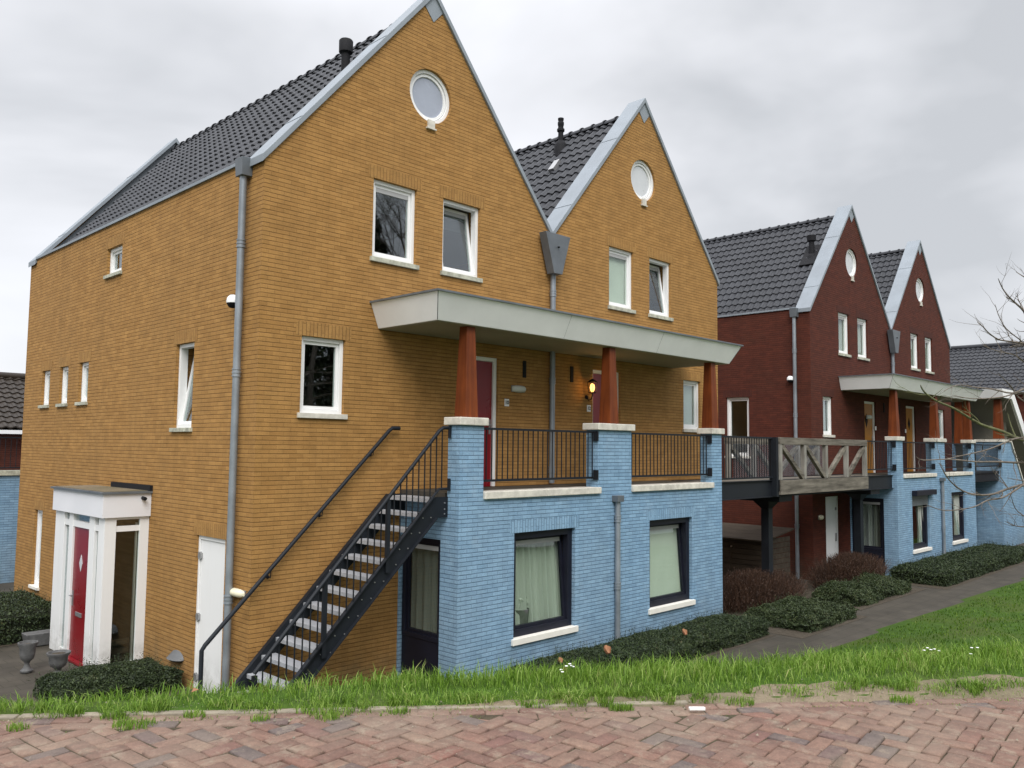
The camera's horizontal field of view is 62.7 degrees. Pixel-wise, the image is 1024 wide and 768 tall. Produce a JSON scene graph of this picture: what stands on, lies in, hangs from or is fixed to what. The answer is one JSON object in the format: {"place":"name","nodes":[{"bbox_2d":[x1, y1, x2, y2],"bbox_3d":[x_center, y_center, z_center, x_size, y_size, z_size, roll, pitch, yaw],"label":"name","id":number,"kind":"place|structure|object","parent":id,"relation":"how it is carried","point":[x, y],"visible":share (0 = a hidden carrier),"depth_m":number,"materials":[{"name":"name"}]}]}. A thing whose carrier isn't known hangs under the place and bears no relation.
{"place":"outdoors","nodes":[
{"label":"outdoors","id":0,"kind":"place"},
{"bbox_2d":[110,638,128,662],"bbox_3d":[-6.563,4.362,13.813,0.400,0.385,0.360,-4,-6,44],"label":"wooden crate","id":1,"kind":"object","parent":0,"point":[120,649],"visible":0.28,"depth_m":13.70,"materials":[{"name":"brown wood"}]},
{"bbox_2d":[0,697,1023,767],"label":"road","id":2,"kind":"structure","parent":0,"point":[731,742],"depth_m":4.60,"materials":[{"name":"brick"}]},
{"bbox_2d":[0,700,687,718],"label":"kerb","id":3,"kind":"structure","parent":2,"relation":"on","point":[287,710],"depth_m":5.04,"materials":[{"name":"concrete"}]},
{"bbox_2d":[0,674,1023,721],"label":"sand strip","id":4,"kind":"object","parent":2,"relation":"on","point":[765,696],"visible":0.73,"depth_m":5.44,"materials":[{"name":"sand"}]},
{"bbox_2d":[0,671,1023,731],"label":"weeds","id":5,"kind":"object","parent":2,"relation":"on","point":[974,687],"visible":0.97,"depth_m":5.20,"materials":[{"name":"green plant"}]},
{"bbox_2d":[689,707,704,710],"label":"paper litter","id":6,"kind":"object","parent":2,"relation":"on","point":[696,708],"visible":1,"depth_m":5.10,"materials":[{"name":"white paper"}]},
{"bbox_2d":[0,578,1023,714],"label":"grass slope","id":7,"kind":"structure","parent":0,"point":[939,624],"depth_m":5.89,"materials":[{"name":"green plant"}]},
{"bbox_2d":[0,678,1022,767],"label":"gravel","id":8,"kind":"structure","parent":7,"relation":"on","point":[289,720],"depth_m":4.97,"materials":[{"name":"gravel"}]},
{"bbox_2d":[0,543,1023,704],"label":"path","id":9,"kind":"structure","parent":0,"point":[882,615],"depth_m":16.52,"materials":[{"name":"grey concrete"}]},
{"bbox_2d":[0,642,17,646],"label":"soil bed","id":10,"kind":"object","parent":9,"relation":"on","point":[3,645],"depth_m":15.03,"materials":[{"name":"soil"}]},
{"bbox_2d":[0,586,51,644],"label":"hedge","id":11,"kind":"object","parent":10,"relation":"on","point":[22,611],"visible":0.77,"depth_m":15.44,"materials":[{"name":"green plant"}]},
{"bbox_2d":[17,640,38,672],"bbox_3d":[-7.647,4.306,13.254,0.286,0.461,0.289,-4,-6,44],"label":"garden urn","id":12,"kind":"object","parent":9,"relation":"on","point":[27,650],"visible":1,"depth_m":13.19,"materials":[{"name":"stone"}]},
{"bbox_2d":[21,629,49,645],"bbox_3d":[-8.398,4.558,15.110,0.307,0.220,0.696,-4,-6,44],"label":"plant trough","id":13,"kind":"object","parent":9,"relation":"on","point":[42,637],"visible":0.34,"depth_m":14.95,"materials":[{"name":"grey concrete"}]},
{"bbox_2d":[46,649,70,671],"bbox_3d":[-7.022,4.338,13.002,0.337,0.372,0.340,-4,-6,44],"label":"garden urn","id":14,"kind":"object","parent":9,"relation":"on","point":[56,657],"visible":0.73,"depth_m":12.92,"materials":[{"name":"stone"}]},
{"bbox_2d":[22,685,186,704],"bbox_3d":[-5.904,4.484,12.225,1.250,0.001,1.880,-4,-6,44],"label":"soil bed","id":15,"kind":"object","parent":9,"relation":"on","point":[31,695],"visible":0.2,"depth_m":11.98,"materials":[{"name":"brown soil"}]},
{"bbox_2d":[26,652,183,703],"bbox_3d":[-5.898,4.297,12.228,1.285,0.599,1.820,-4,-6,44],"label":"hedge","id":16,"kind":"object","parent":15,"relation":"on","point":[127,674],"visible":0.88,"depth_m":12.02,"materials":[{"name":"green plant"}]},
{"bbox_2d":[228,426,450,692],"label":"steel staircase","id":17,"kind":"structure","parent":9,"relation":"on","point":[393,560],"depth_m":11.51,"materials":[{"name":"metal"}]},
{"bbox_2d":[667,634,774,669],"bbox_3d":[2.429,4.748,14.522,1.190,0.001,6.650,-4,-6,44],"label":"soil bed","id":18,"kind":"object","parent":9,"relation":"on","point":[737,646],"visible":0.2,"depth_m":15.40,"materials":[{"name":"brown soil"}]},
{"bbox_2d":[500,610,770,673],"bbox_3d":[2.399,4.517,14.569,1.227,0.575,6.599,-4,-6,44],"label":"hedge","id":19,"kind":"object","parent":18,"relation":"on","point":[713,632],"visible":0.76,"depth_m":14.63,"materials":[{"name":"green plant"}]},
{"bbox_2d":[603,645,610,653],"bbox_3d":[1.502,4.194,13.261,0.133,0.127,0.134,1,-4,0],"label":"fallen leaf","id":20,"kind":"object","parent":19,"relation":"on","point":[607,649],"visible":1,"depth_m":13.29,"materials":[{"name":"orange plant"}]},
{"bbox_2d":[671,435,891,577],"bbox_3d":[7.310,3.356,21.443,1.470,3.910,9.770,-4,-6,44],"label":"footbridge","id":21,"kind":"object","parent":9,"relation":"on","point":[766,494],"visible":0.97,"depth_m":20.31,"materials":[{"name":"grey wood"}]},
{"bbox_2d":[723,608,867,638],"bbox_3d":[5.605,5.074,18.397,3.100,0.001,3.150,-4,-6,44],"label":"soil bed","id":22,"kind":"object","parent":9,"relation":"on","point":[789,632],"visible":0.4,"depth_m":16.92,"materials":[{"name":"soil"}]},
{"bbox_2d":[723,565,809,613],"bbox_3d":[5.728,4.760,19.872,2.196,0.844,4.878,-4,-6,44],"label":"barberry shrub","id":23,"kind":"object","parent":22,"relation":"on","point":[743,590],"visible":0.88,"depth_m":19.25,"materials":[{"name":"brown plant"}]},
{"bbox_2d":[742,592,858,632],"bbox_3d":[6.217,4.892,17.989,1.624,0.655,2.428,-4,-6,44],"label":"hedge","id":24,"kind":"object","parent":22,"relation":"on","point":[803,614],"visible":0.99,"depth_m":17.48,"materials":[{"name":"green plant"}]},
{"bbox_2d":[795,580,925,609],"bbox_3d":[8.491,5.348,21.613,2.700,0.001,4.300,-4,-6,44],"label":"soil bed","id":25,"kind":"object","parent":9,"relation":"on","point":[861,607],"visible":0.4,"depth_m":21.16,"materials":[{"name":"brown soil"}]},
{"bbox_2d":[722,522,793,576],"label":"storage shed","id":26,"kind":"structure","parent":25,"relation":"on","point":[741,546],"depth_m":21.59,"materials":[{"name":"brown wood"}]},
{"bbox_2d":[799,550,890,589],"bbox_3d":[9.268,5.009,22.988,1.796,0.893,4.520,-4,-6,44],"label":"barberry shrub","id":27,"kind":"object","parent":25,"relation":"on","point":[844,565],"visible":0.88,"depth_m":22.36,"materials":[{"name":"brown plant"}]},
{"bbox_2d":[811,571,912,606],"bbox_3d":[8.851,5.095,21.142,1.371,0.606,3.588,-4,-6,44],"label":"hedge","id":28,"kind":"object","parent":25,"relation":"on","point":[869,589],"visible":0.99,"depth_m":20.50,"materials":[{"name":"green plant"}]},
{"bbox_2d":[910,561,1023,589],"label":"soil bed","id":29,"kind":"object","parent":9,"relation":"on","point":[957,584],"visible":0.25,"depth_m":23.40,"materials":[{"name":"soil"}]},
{"bbox_2d":[889,541,1023,586],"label":"hedge","id":30,"kind":"object","parent":29,"relation":"on","point":[950,568],"visible":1,"depth_m":24.50,"materials":[{"name":"green plant"}]},
{"bbox_2d":[0,0,1023,372],"label":"sky","id":31,"kind":"structure","parent":0,"point":[908,114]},
{"bbox_2d":[792,583,1023,662],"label":"lawn","id":32,"kind":"structure","parent":0,"point":[947,629],"depth_m":16.70,"materials":[{"name":"green plant"}]},
{"bbox_2d":[896,255,1023,530],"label":"bare tree","id":33,"kind":"object","parent":32,"relation":"on","point":[1014,436],"visible":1,"depth_m":10.90,"materials":[{"name":"brown plant"}]},
{"label":"ground","id":34,"kind":"structure","parent":0,"visible":0},
{"bbox_2d":[0,470,19,583],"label":"blue terrace","id":35,"kind":"structure","parent":34,"relation":"on","point":[9,488],"depth_m":21.72,"materials":[{"name":"brick"}]},
{"bbox_2d":[0,437,21,468],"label":"balcony railing","id":36,"kind":"object","parent":35,"relation":"on","point":[4,467],"visible":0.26,"depth_m":21.90,"materials":[{"name":"black metal"}]},
{"bbox_2d":[0,372,24,469],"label":"terraced house","id":37,"kind":"structure","parent":34,"relation":"on","point":[12,388],"depth_m":24.80,"materials":[{"name":"red brick"}]},
{"bbox_2d":[14,0,569,692],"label":"brick house","id":38,"kind":"structure","parent":34,"relation":"on","point":[308,216],"depth_m":13.49,"materials":[{"name":"orange brick"}]},
{"bbox_2d":[28,499,44,590],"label":"window","id":39,"kind":"structure","parent":38,"relation":"in","point":[39,505],"depth_m":17.87,"materials":[{"name":"white paint"}]},
{"bbox_2d":[38,360,51,407],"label":"window","id":40,"kind":"structure","parent":38,"relation":"in","point":[47,365],"depth_m":18.12,"materials":[{"name":"white paint"}]},
{"bbox_2d":[55,355,70,406],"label":"window","id":41,"kind":"structure","parent":38,"relation":"in","point":[63,361],"depth_m":17.33,"materials":[{"name":"white paint"}]},
{"bbox_2d":[74,350,90,405],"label":"window","id":42,"kind":"structure","parent":38,"relation":"in","point":[85,356],"depth_m":16.54,"materials":[{"name":"white paint"}]},
{"bbox_2d":[49,482,152,666],"bbox_3d":[-7.051,3.155,14.256,2.513,2.920,0.800,-4,-6,44],"label":"entrance porch","id":43,"kind":"object","parent":38,"relation":"attached to","point":[98,603],"visible":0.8,"depth_m":13.87,"materials":[{"name":"wood"}]},
{"bbox_2d":[69,526,88,661],"bbox_3d":[-7.214,3.485,13.991,0.750,2.158,0.115,-4,-6,44],"label":"door","id":44,"kind":"structure","parent":43,"relation":"in","point":[77,624],"depth_m":14.03,"materials":[{"name":"red paint"}]},
{"bbox_2d":[103,232,124,279],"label":"window","id":45,"kind":"structure","parent":38,"relation":"in","point":[116,240],"depth_m":15.75,"materials":[{"name":"white paint"}]},
{"bbox_2d":[166,650,183,661],"bbox_3d":[-5.152,4.131,12.764,0.440,0.150,0.140,-4,-6,44],"label":"metal hood","id":46,"kind":"object","parent":38,"relation":"attached to","point":[175,656],"visible":1,"depth_m":12.71,"materials":[{"name":"grey metal"}]},
{"bbox_2d":[169,328,197,431],"bbox_3d":[-5.072,-0.042,13.351,0.850,1.609,0.382,-4,-6,44],"label":"window","id":47,"kind":"structure","parent":38,"relation":"in","point":[184,393],"depth_m":13.48,"materials":[{"name":"white paint"}]},
{"bbox_2d":[193,521,226,692],"bbox_3d":[-4.374,3.266,12.256,1.100,2.455,0.123,-4,-6,44],"label":"side door","id":48,"kind":"structure","parent":38,"relation":"in","point":[212,537],"depth_m":12.28,"materials":[{"name":"white paint"}]},
{"bbox_2d":[226,295,234,307],"bbox_3d":[-3.998,-1.187,12.067,0.200,0.195,0.200,-4,-6,44],"label":"sensor lamp","id":49,"kind":"object","parent":38,"relation":"attached to","point":[230,301],"visible":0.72,"depth_m":11.99,"materials":[{"name":"white paint"}]},
{"bbox_2d":[230,588,245,597],"bbox_3d":[-3.806,2.877,11.573,0.420,0.115,0.104,-4,-6,44],"label":"wall lamp","id":50,"kind":"object","parent":38,"relation":"attached to","point":[237,592],"visible":0.81,"depth_m":11.48,"materials":[{"name":"plastic"}]},
{"bbox_2d":[198,426,400,691],"bbox_3d":[-2.916,2.528,11.990,0.118,3.919,3.149,-4,-6,44],"label":"wall handrail","id":51,"kind":"object","parent":38,"relation":"attached to","point":[279,558],"depth_m":11.63,"materials":[{"name":"black metal"}]},
{"bbox_2d":[296,320,351,418],"bbox_3d":[-2.828,-0.187,12.432,0.220,1.399,0.950,-4,-6,44],"label":"window","id":52,"kind":"structure","parent":38,"relation":"in","point":[315,330],"depth_m":12.47,"materials":[{"name":"white paint"}]},
{"bbox_2d":[369,163,421,269],"bbox_3d":[-1.918,-2.653,13.520,0.220,1.535,1.070,-4,-6,44],"label":"window","id":53,"kind":"structure","parent":38,"relation":"in","point":[378,172],"depth_m":13.58,"materials":[{"name":"white paint"}]},
{"bbox_2d":[410,70,448,130],"bbox_3d":[-1.407,-4.776,14.175,0.215,1.033,0.906,-4,-6,44],"label":"window","id":54,"kind":"structure","parent":38,"relation":"in","point":[429,96],"depth_m":14.22,"materials":[{"name":"white glass"}]},
{"bbox_2d":[439,185,484,282],"bbox_3d":[-0.966,-2.562,14.593,0.369,1.535,1.060,-4,-6,44],"label":"window","id":55,"kind":"structure","parent":38,"relation":"in","point":[445,192],"depth_m":14.71,"materials":[{"name":"white paint"}]},
{"bbox_2d":[476,356,496,486],"bbox_3d":[-0.637,0.650,14.653,0.140,2.274,0.918,-4,-6,44],"label":"door","id":56,"kind":"structure","parent":38,"relation":"in","point":[485,366],"depth_m":14.86,"materials":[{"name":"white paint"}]},
{"bbox_2d":[504,399,508,405],"bbox_3d":[-0.093,0.334,15.087,0.014,0.130,0.110,-4,-6,44],"label":"house number plate","id":57,"kind":"object","parent":38,"relation":"attached to","point":[506,402],"visible":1,"depth_m":15.08,"materials":[{"name":"white paint"}]},
{"bbox_2d":[511,385,525,392],"bbox_3d":[0.137,0.090,15.274,0.104,0.130,0.360,-4,-6,44],"label":"wall lamp","id":58,"kind":"object","parent":38,"relation":"attached to","point":[518,389],"visible":1,"depth_m":15.21,"materials":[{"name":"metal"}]},
{"bbox_2d":[396,417,724,679],"bbox_3d":[1.343,2.809,15.308,1.533,4.150,7.470,-4,-6,44],"label":"balcony annex","id":59,"kind":"object","parent":34,"relation":"on","point":[621,557],"visible":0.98,"depth_m":13.96,"materials":[{"name":"blue brick"}]},
{"bbox_2d":[401,538,439,679],"bbox_3d":[-1.327,3.466,12.902,0.928,2.219,0.188,-4,-6,44],"label":"door","id":60,"kind":"structure","parent":59,"relation":"in","point":[421,570],"depth_m":12.94,"materials":[{"name":"black glass"}]},
{"bbox_2d":[515,597,528,623],"bbox_3d":[0.119,3.689,13.526,0.337,0.571,0.331,1,-4,-7],"label":"potted plant","id":61,"kind":"object","parent":59,"relation":"in","point":[523,615],"visible":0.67,"depth_m":13.39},
{"bbox_2d":[483,427,598,481],"bbox_3d":[0.500,1.165,13.721,0.142,0.850,2.746,-4,-6,44],"label":"balcony railing","id":62,"kind":"object","parent":59,"relation":"attached to","point":[595,437],"visible":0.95,"depth_m":13.75,"materials":[{"name":"black metal"}]},
{"bbox_2d":[510,515,578,645],"bbox_3d":[0.420,3.131,13.687,0.435,1.921,1.670,-4,-6,44],"label":"window","id":63,"kind":"structure","parent":59,"relation":"in","point":[542,560],"depth_m":13.80,"materials":[{"name":"black glass"}]},
{"bbox_2d":[369,288,742,427],"bbox_3d":[1.364,-0.165,15.452,1.628,1.798,8.580,-4,-6,44],"label":"porch canopy","id":64,"kind":"object","parent":59,"relation":"on","point":[467,321],"visible":0.87,"depth_m":14.01,"materials":[{"name":"metal"}]},
{"bbox_2d":[646,506,695,614],"bbox_3d":[2.976,3.349,16.213,0.337,1.921,1.650,-4,-6,44],"label":"window","id":65,"kind":"structure","parent":59,"relation":"in","point":[666,593],"depth_m":16.36,"materials":[{"name":"black glass"}]},
{"bbox_2d":[631,432,711,477],"bbox_3d":[3.111,1.394,16.373,0.142,0.850,2.749,-4,-6,44],"label":"balcony railing","id":66,"kind":"object","parent":59,"relation":"attached to","point":[708,440],"visible":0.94,"depth_m":16.45,"materials":[{"name":"black metal"}]},
{"bbox_2d":[514,98,719,539],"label":"brick house","id":67,"kind":"structure","parent":34,"relation":"on","point":[612,200],"depth_m":18.25,"materials":[{"name":"orange brick"}]},
{"bbox_2d":[585,379,597,400],"bbox_3d":[1.559,0.113,16.628,0.238,0.431,0.160,-4,-6,44],"label":"wall lantern","id":68,"kind":"object","parent":67,"relation":"attached to","point":[592,387],"depth_m":16.59,"materials":[{"name":"black plastic"}]},
{"bbox_2d":[593,370,617,422],"bbox_3d":[1.868,0.869,17.197,0.140,2.274,0.908,-4,-6,44],"label":"door","id":69,"kind":"structure","parent":67,"relation":"in","point":[596,373],"depth_m":17.09,"materials":[{"name":"red paint"}]},
{"bbox_2d":[606,235,635,313],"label":"window","id":70,"kind":"structure","parent":67,"relation":"in","point":[619,260],"depth_m":17.88,"materials":[{"name":"white paint"}]},
{"bbox_2d":[631,160,652,206],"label":"window","id":71,"kind":"structure","parent":67,"relation":"in","point":[641,176],"depth_m":18.56,"materials":[{"name":"white paint"}]},
{"bbox_2d":[647,247,673,321],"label":"window","id":72,"kind":"structure","parent":67,"relation":"in","point":[664,295],"depth_m":19.01,"materials":[{"name":"white paint"}]},
{"bbox_2d":[681,371,702,431],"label":"window","id":73,"kind":"structure","parent":67,"relation":"in","point":[690,388],"depth_m":19.62,"materials":[{"name":"white paint"}]},
{"bbox_2d":[703,205,899,579],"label":"brick house","id":74,"kind":"structure","parent":34,"relation":"on","point":[801,303],"depth_m":25.44,"materials":[{"name":"red brick"}]},
{"bbox_2d":[723,390,751,457],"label":"window","id":75,"kind":"structure","parent":74,"relation":"in","point":[740,395],"depth_m":25.59,"materials":[{"name":"white paint"}]},
{"bbox_2d":[787,376,792,382],"bbox_3d":[8.033,-0.138,24.244,0.200,0.195,0.200,-4,-6,44],"label":"sensor lamp","id":76,"kind":"object","parent":74,"relation":"attached to","point":[789,379],"visible":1,"depth_m":24.18,"materials":[{"name":"white paint"}]},
{"bbox_2d":[821,389,834,437],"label":"window","id":77,"kind":"structure","parent":74,"relation":"in","point":[824,392],"depth_m":24.83,"materials":[{"name":"white paint"}]},
{"bbox_2d":[825,496,838,558],"bbox_3d":[9.293,4.427,24.522,0.100,2.279,0.888,-4,-6,44],"label":"side door","id":78,"kind":"structure","parent":74,"relation":"in","point":[831,502],"depth_m":24.58,"materials":[{"name":"white paint"}]},
{"bbox_2d":[837,305,851,357],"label":"window","id":79,"kind":"structure","parent":74,"relation":"in","point":[843,345],"depth_m":25.92,"materials":[{"name":"white paint"}]},
{"bbox_2d":[846,249,855,281],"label":"window","id":80,"kind":"structure","parent":74,"relation":"in","point":[850,258],"depth_m":26.48,"materials":[{"name":"white paint"}]},
{"bbox_2d":[856,310,869,360],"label":"window","id":81,"kind":"structure","parent":74,"relation":"in","point":[861,324],"depth_m":26.95,"materials":[{"name":"white paint"}]},
{"bbox_2d":[864,401,875,472],"bbox_3d":[11.373,1.700,26.850,0.140,2.274,0.918,-4,-6,44],"label":"door","id":82,"kind":"structure","parent":74,"relation":"in","point":[868,406],"depth_m":26.98,"materials":[{"name":"brown wood"}]},
{"bbox_2d":[868,240,952,543],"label":"brick house","id":83,"kind":"structure","parent":34,"relation":"on","point":[908,294],"depth_m":30.40,"materials":[{"name":"red brick"}]},
{"bbox_2d":[906,406,914,471],"bbox_3d":[13.878,1.919,29.394,0.140,2.274,0.908,-4,-6,44],"label":"door","id":84,"kind":"structure","parent":83,"relation":"in","point":[909,410],"depth_m":29.52,"materials":[{"name":"brown wood"}]},
{"bbox_2d":[909,327,920,371],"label":"window","id":85,"kind":"structure","parent":83,"relation":"in","point":[912,330],"depth_m":30.20,"materials":[{"name":"white paint"}]},
{"bbox_2d":[916,278,922,305],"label":"window","id":86,"kind":"structure","parent":83,"relation":"in","point":[919,288],"depth_m":30.83,"materials":[{"name":"white glass"}]},
{"bbox_2d":[924,331,934,373],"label":"window","id":87,"kind":"structure","parent":83,"relation":"in","point":[926,334],"depth_m":31.25,"materials":[{"name":"white paint"}]},
{"bbox_2d":[938,404,944,438],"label":"window","id":88,"kind":"structure","parent":83,"relation":"in","point":[941,407],"depth_m":31.88,"materials":[{"name":"white paint"}]},
{"bbox_2d":[850,436,976,575],"bbox_3d":[13.362,3.858,27.497,1.558,4.150,7.470,-4,-6,44],"label":"balcony annex","id":89,"kind":"object","parent":34,"relation":"on","point":[888,523],"visible":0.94,"depth_m":25.98,"materials":[{"name":"blue brick"}]},
{"bbox_2d":[852,498,884,573],"bbox_3d":[10.683,4.516,25.099,0.928,2.219,0.188,-4,-6,44],"label":"window","id":90,"kind":"structure","parent":89,"relation":"in","point":[873,508],"depth_m":25.03,"materials":[{"name":"glass"}]},
{"bbox_2d":[861,440,895,470],"bbox_3d":[10.411,2.035,23.830,0.142,0.850,2.198,-4,-6,44],"label":"balcony railing","id":91,"kind":"object","parent":89,"relation":"attached to","point":[893,443],"visible":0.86,"depth_m":24.04,"materials":[{"name":"black metal"}]},
{"bbox_2d":[838,373,983,439],"bbox_3d":[13.374,0.885,27.650,1.628,1.798,8.580,-4,-6,44],"label":"porch canopy","id":92,"kind":"object","parent":89,"relation":"on","point":[881,384],"visible":0.79,"depth_m":25.88,"materials":[{"name":"metal"}]},
{"bbox_2d":[902,442,935,468],"bbox_3d":[12.509,2.215,25.919,0.142,0.850,2.746,-4,-6,44],"label":"balcony railing","id":93,"kind":"object","parent":89,"relation":"attached to","point":[931,445],"visible":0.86,"depth_m":26.13,"materials":[{"name":"black metal"}]},
{"bbox_2d":[911,488,931,553],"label":"window","id":94,"kind":"structure","parent":89,"relation":"in","point":[921,545],"depth_m":26.17,"materials":[{"name":"white glass"}]},
{"bbox_2d":[944,443,971,467],"bbox_3d":[15.120,2.444,28.571,0.142,0.850,2.749,-4,-6,44],"label":"balcony railing","id":95,"kind":"object","parent":89,"relation":"attached to","point":[963,464],"visible":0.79,"depth_m":28.80,"materials":[{"name":"black metal"}]},
{"bbox_2d":[950,485,968,544],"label":"window","id":96,"kind":"structure","parent":89,"relation":"in","point":[958,537],"depth_m":28.67,"materials":[{"name":"white glass"}]},
{"bbox_2d":[952,470,998,481],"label":"link deck","id":97,"kind":"structure","parent":89,"relation":"attached to","point":[982,476],"depth_m":31.15,"materials":[{"name":"grey wood"}]},
{"bbox_2d":[974,444,1001,466],"bbox_3d":[17.535,2.658,31.066,0.142,0.850,3.395,-4,-6,44],"label":"balcony railing","id":98,"kind":"object","parent":89,"relation":"attached to","point":[979,456],"visible":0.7,"depth_m":31.09,"materials":[{"name":"black metal"}]},
{"bbox_2d":[949,341,1023,422],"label":"terraced house","id":99,"kind":"structure","parent":34,"relation":"on","point":[973,363],"depth_m":42.73,"materials":[{"name":"grey tile"}]},
{"bbox_2d":[951,388,1023,545],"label":"stair block","id":100,"kind":"structure","parent":34,"relation":"on","point":[990,528],"depth_m":32.82,"materials":[{"name":"blue brick"}]}
]}

